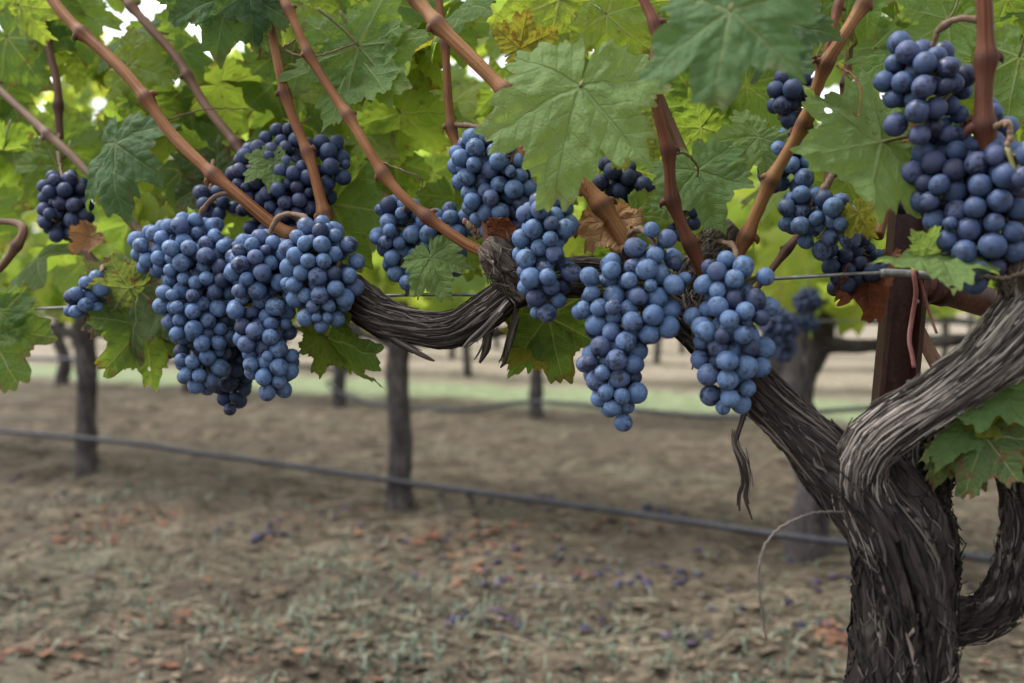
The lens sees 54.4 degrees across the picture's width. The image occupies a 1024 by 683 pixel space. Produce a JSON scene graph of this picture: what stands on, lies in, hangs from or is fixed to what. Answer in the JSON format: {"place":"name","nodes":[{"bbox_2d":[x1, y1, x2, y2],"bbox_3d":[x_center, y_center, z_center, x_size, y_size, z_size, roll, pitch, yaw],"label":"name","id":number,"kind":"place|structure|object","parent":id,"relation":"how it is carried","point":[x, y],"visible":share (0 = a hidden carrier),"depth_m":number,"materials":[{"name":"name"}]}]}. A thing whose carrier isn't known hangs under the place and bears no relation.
{"place":"outdoors","nodes":[
{"label":"outdoors","id":0,"kind":"place"},
{"bbox_2d":[0,0,885,257],"label":"sky","id":1,"kind":"structure","parent":0,"point":[148,8],"materials":[{"name":"white"}]},
{"bbox_2d":[0,311,1023,682],"bbox_3d":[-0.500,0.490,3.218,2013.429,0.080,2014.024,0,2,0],"label":"ground","id":2,"kind":"structure","parent":0,"point":[128,405],"depth_m":2.86,"materials":[{"name":"soil"}]},
{"bbox_2d":[23,218,84,385],"bbox_3d":[-3.359,-0.392,7.390,1.457,1.550,0.874,1,2,26],"label":"grapevine","id":3,"kind":"object","parent":2,"relation":"on","point":[63,371],"visible":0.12,"depth_m":7.38,"materials":[{"name":"brown plant"}]},
{"bbox_2d":[0,28,240,478],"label":"grapevine","id":4,"kind":"object","parent":2,"relation":"on","point":[86,372],"visible":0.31,"depth_m":3.56,"materials":[{"name":"green plant"}]},
{"bbox_2d":[150,193,233,392],"bbox_3d":[-2.212,-0.374,6.694,1.497,1.566,0.956,1,2,23],"label":"grapevine","id":5,"kind":"object","parent":2,"relation":"on","point":[184,388],"visible":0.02,"depth_m":6.73,"materials":[{"name":"green plant"}]},
{"bbox_2d":[198,0,526,510],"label":"grapevine","id":6,"kind":"object","parent":2,"relation":"on","point":[400,466],"visible":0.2,"depth_m":2.98,"materials":[{"name":"green plant"}]},
{"bbox_2d":[332,270,468,407],"bbox_3d":[-1.072,-0.350,6.045,1.497,1.566,0.956,1,2,23],"label":"grapevine","id":7,"kind":"object","parent":2,"relation":"on","point":[339,401],"visible":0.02,"depth_m":6.08,"materials":[{"name":"brown plant"}]},
{"bbox_2d":[26,357,868,418],"bbox_3d":[-0.763,0.271,5.651,9.157,0.266,0.478,1,2,23],"label":"drip hose","id":8,"kind":"object","parent":2,"relation":"on","point":[672,413],"visible":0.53,"depth_m":5.32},
{"bbox_2d":[9,475,971,645],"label":"dropped grapes","id":9,"kind":"object","parent":2,"relation":"on","point":[645,582],"visible":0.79,"depth_m":2.20,"materials":[{"name":"purple food"}]},
{"bbox_2d":[0,429,993,562],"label":"drip hose","id":10,"kind":"object","parent":2,"relation":"on","point":[979,557],"visible":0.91,"depth_m":2.84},
{"bbox_2d":[413,196,584,418],"bbox_3d":[0.168,-0.327,5.420,1.484,1.567,0.944,1,2,28],"label":"grapevine","id":11,"kind":"object","parent":2,"relation":"on","point":[536,391],"visible":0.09,"depth_m":5.36,"materials":[{"name":"brown plant"}]},
{"bbox_2d":[33,199,975,324],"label":"distant vines","id":12,"kind":"object","parent":2,"relation":"on","point":[421,305],"depth_m":8.23,"materials":[{"name":"green plant"}]},
{"bbox_2d":[38,312,976,323],"bbox_3d":[-1.134,-0.071,3.284,5.732,0.046,0.082,1,2,28],"label":"trellis wire","id":13,"kind":"object","parent":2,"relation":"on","point":[815,320],"visible":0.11,"depth_m":2.25,"materials":[{"name":"grey metal"}]},
{"bbox_2d":[0,0,1023,682],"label":"grapevine","id":14,"kind":"object","parent":2,"relation":"on","point":[646,86],"visible":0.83,"depth_m":0.61,"materials":[{"name":"green plant"}]},
{"bbox_2d":[36,133,94,242],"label":"grape cluster","id":15,"kind":"object","parent":14,"relation":"hanging from","point":[61,205],"visible":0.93,"depth_m":0.80,"materials":[{"name":"blue plant"}]},
{"bbox_2d":[63,264,108,318],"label":"grape cluster","id":16,"kind":"object","parent":14,"relation":"hanging from","point":[81,300],"visible":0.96,"depth_m":0.71,"materials":[{"name":"blue plant"}]},
{"bbox_2d":[127,191,235,395],"bbox_3d":[-0.222,-0.033,0.695,0.096,0.142,0.062,0,2,0],"label":"grape cluster","id":17,"kind":"object","parent":14,"relation":"hanging from","point":[194,302],"visible":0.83,"depth_m":0.68,"materials":[{"name":"blue plant"}]},
{"bbox_2d":[192,159,238,219],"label":"grape cluster","id":18,"kind":"object","parent":14,"relation":"attached to","point":[202,194],"visible":0.68,"depth_m":0.73,"materials":[{"name":"blue plant"}]},
{"bbox_2d":[214,310,252,415],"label":"grape cluster","id":19,"kind":"object","parent":14,"relation":"hanging from","point":[234,381],"visible":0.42,"depth_m":0.72,"materials":[{"name":"blue plant"}]},
{"bbox_2d":[224,212,299,400],"bbox_3d":[-0.166,-0.024,0.668,0.054,0.126,0.050,0,2,0],"label":"grape cluster","id":20,"kind":"object","parent":14,"relation":"hanging from","point":[253,275],"visible":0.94,"depth_m":0.65,"materials":[{"name":"blue plant"}]},
{"bbox_2d":[225,122,336,237],"bbox_3d":[-0.164,-0.111,0.712,0.083,0.093,0.057,1,2,25],"label":"grape cluster","id":21,"kind":"object","parent":14,"relation":"hanging from","point":[295,193],"visible":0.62,"depth_m":0.69,"materials":[{"name":"blue plant"}]},
{"bbox_2d":[279,211,364,332],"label":"grape cluster","id":22,"kind":"object","parent":14,"relation":"attached to","point":[317,280],"visible":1,"depth_m":0.63,"materials":[{"name":"blue plant"}]},
{"bbox_2d":[313,134,351,190],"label":"grape cluster","id":23,"kind":"object","parent":14,"relation":"hanging from","point":[332,153],"visible":1,"depth_m":0.69,"materials":[{"name":"blue plant"}]},
{"bbox_2d":[369,194,479,296],"bbox_3d":[-0.060,-0.065,0.671,0.063,0.070,0.061,-1,3,-32],"label":"grape cluster","id":24,"kind":"object","parent":14,"relation":"attached to","point":[399,233],"visible":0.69,"depth_m":0.66,"materials":[{"name":"blue plant"}]},
{"bbox_2d":[35,271,879,309],"bbox_3d":[-0.110,-0.029,0.698,1.125,0.032,0.025,1,2,20],"label":"trellis wire","id":25,"kind":"object","parent":14,"relation":"attached to","point":[776,278],"visible":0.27,"depth_m":0.59,"materials":[{"name":"grey metal"}]},
{"bbox_2d":[879,268,933,279],"bbox_3d":[0.224,-0.038,0.566,0.029,0.007,0.005,1,2,21],"label":"wire sleeve","id":26,"kind":"object","parent":25,"relation":"attached to","point":[895,273],"visible":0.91,"depth_m":0.56,"materials":[{"name":"grey plastic"}]},
{"bbox_2d":[907,268,937,367],"bbox_3d":[0.230,-0.013,0.561,0.026,0.055,0.009,-2,3,-36],"label":"tie ribbon","id":27,"kind":"object","parent":25,"relation":"hanging from","point":[914,273],"visible":0.97,"depth_m":0.56,"materials":[{"name":"plastic"}]},
{"bbox_2d":[447,122,536,246],"bbox_3d":[-0.013,-0.103,0.643,0.060,0.085,0.054,0,2,0],"label":"grape cluster","id":28,"kind":"object","parent":14,"relation":"hanging from","point":[496,185],"visible":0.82,"depth_m":0.63,"materials":[{"name":"blue plant"}]},
{"bbox_2d":[512,191,582,321],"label":"grape cluster","id":29,"kind":"object","parent":14,"relation":"hanging from","point":[543,236],"visible":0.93,"depth_m":0.58,"materials":[{"name":"blue plant"}]},
{"bbox_2d":[592,156,655,202],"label":"grape cluster","id":30,"kind":"object","parent":14,"relation":"hanging from","point":[615,183],"visible":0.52,"depth_m":0.68,"materials":[{"name":"blue plant"}]},
{"bbox_2d":[571,222,691,431],"bbox_3d":[0.067,-0.008,0.566,0.066,0.118,0.050,0,2,0],"label":"grape cluster","id":31,"kind":"object","parent":14,"relation":"hanging from","point":[621,332],"visible":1,"depth_m":0.55,"materials":[{"name":"blue plant"}]},
{"bbox_2d":[656,188,700,241],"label":"grape cluster","id":32,"kind":"object","parent":14,"relation":"hanging from","point":[693,222],"visible":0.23,"depth_m":0.68,"materials":[{"name":"blue plant"}]},
{"bbox_2d":[683,239,779,414],"bbox_3d":[0.114,-0.010,0.557,0.049,0.100,0.073,-1,2,-21],"label":"grape cluster","id":33,"kind":"object","parent":14,"relation":"hanging from","point":[735,305],"visible":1,"depth_m":0.53,"materials":[{"name":"blue plant"}]},
{"bbox_2d":[757,127,814,192],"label":"grape cluster","id":34,"kind":"object","parent":14,"relation":"hanging from","point":[797,166],"visible":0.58,"depth_m":0.59,"materials":[{"name":"blue plant"}]},
{"bbox_2d":[767,66,823,128],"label":"grape cluster","id":35,"kind":"object","parent":14,"relation":"hanging from","point":[787,95],"visible":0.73,"depth_m":0.60,"materials":[{"name":"blue plant"}]},
{"bbox_2d":[777,173,860,260],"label":"grape cluster","id":36,"kind":"object","parent":14,"relation":"hanging from","point":[827,223],"visible":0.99,"depth_m":0.58,"materials":[{"name":"blue plant"}]},
{"bbox_2d":[821,234,887,298],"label":"grape cluster","id":37,"kind":"object","parent":14,"relation":"hanging from","point":[835,260],"visible":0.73,"depth_m":0.60,"materials":[{"name":"blue plant"}]},
{"bbox_2d":[897,201,923,214],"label":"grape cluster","id":38,"kind":"object","parent":14,"relation":"hanging from","point":[901,210],"visible":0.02,"depth_m":0.59,"materials":[{"name":"blue plant"}]},
{"bbox_2d":[873,15,975,144],"bbox_3d":[0.215,-0.133,0.515,0.052,0.063,0.036,0,2,7],"label":"grape cluster","id":39,"kind":"object","parent":14,"relation":"hanging from","point":[914,76],"visible":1,"depth_m":0.51,"materials":[{"name":"blue plant"}]},
{"bbox_2d":[900,97,1023,294],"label":"grape cluster","id":40,"kind":"object","parent":14,"relation":"attached to","point":[973,207],"visible":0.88,"depth_m":0.50,"materials":[{"name":"blue plant"}]},
{"bbox_2d":[984,119,1023,188],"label":"grape cluster","id":41,"kind":"object","parent":14,"relation":"hanging from","point":[1009,173],"visible":1,"depth_m":0.49,"materials":[{"name":"blue plant"}]},
{"bbox_2d":[0,402,1023,682],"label":"weeds","id":42,"kind":"object","parent":2,"relation":"on","point":[388,628],"visible":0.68,"depth_m":1.95,"materials":[{"name":"green plant"}]},
{"bbox_2d":[0,417,1023,682],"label":"fallen leaves","id":43,"kind":"object","parent":2,"relation":"on","point":[214,637],"visible":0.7,"depth_m":1.86,"materials":[{"name":"brown plant"}]},
{"bbox_2d":[0,418,1023,666],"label":"straw","id":44,"kind":"object","parent":2,"relation":"on","point":[428,638],"visible":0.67,"depth_m":2.04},
{"bbox_2d":[70,313,973,377],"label":"distant trunks","id":45,"kind":"object","parent":2,"relation":"on","point":[467,365],"visible":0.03,"depth_m":9.91,"materials":[{"name":"brown plant"}]},
{"bbox_2d":[583,6,968,564],"bbox_3d":[0.711,-0.205,2.413,1.457,1.550,0.874,1,2,26],"label":"grapevine","id":46,"kind":"object","parent":2,"relation":"on","point":[801,369],"visible":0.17,"depth_m":2.37,"materials":[{"name":"green plant"}]},
{"bbox_2d":[759,284,800,363],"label":"grape cluster","id":47,"kind":"object","parent":46,"relation":"hanging from","point":[781,328],"visible":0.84,"depth_m":2.18,"materials":[{"name":"blue plant"}]},
{"bbox_2d":[791,270,822,333],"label":"grape cluster","id":48,"kind":"object","parent":46,"relation":"hanging from","point":[805,299],"visible":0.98,"depth_m":2.18,"materials":[{"name":"blue plant"}]},
{"bbox_2d":[726,119,931,373],"bbox_3d":[1.241,-0.292,4.712,1.457,1.550,0.874,1,2,26],"label":"grapevine","id":49,"kind":"object","parent":2,"relation":"on","point":[775,365],"depth_m":4.68,"materials":[{"name":"green plant"}]},
{"bbox_2d":[846,210,928,669],"bbox_3d":[0.217,0.277,0.623,0.100,0.722,0.025,-1,2,-22],"label":"trellis stake","id":50,"kind":"object","parent":2,"relation":"on","point":[894,370],"visible":0.32,"depth_m":0.62,"materials":[{"name":"wood"}]},
{"bbox_2d":[927,277,1001,315],"bbox_3d":[0.449,0.005,0.707,0.423,0.111,0.024,-1,2,-22],"label":"vine branch","id":51,"kind":"object","parent":50,"relation":"attached to","point":[940,294],"visible":0.48,"depth_m":0.63,"materials":[{"name":"wood"}]},
{"bbox_2d":[925,134,980,325],"bbox_3d":[2.390,-0.279,4.141,1.484,1.567,0.944,1,2,28],"label":"grapevine","id":52,"kind":"object","parent":2,"relation":"on","point":[934,310],"visible":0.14,"depth_m":4.37,"materials":[{"name":"green plant"}]}
]}

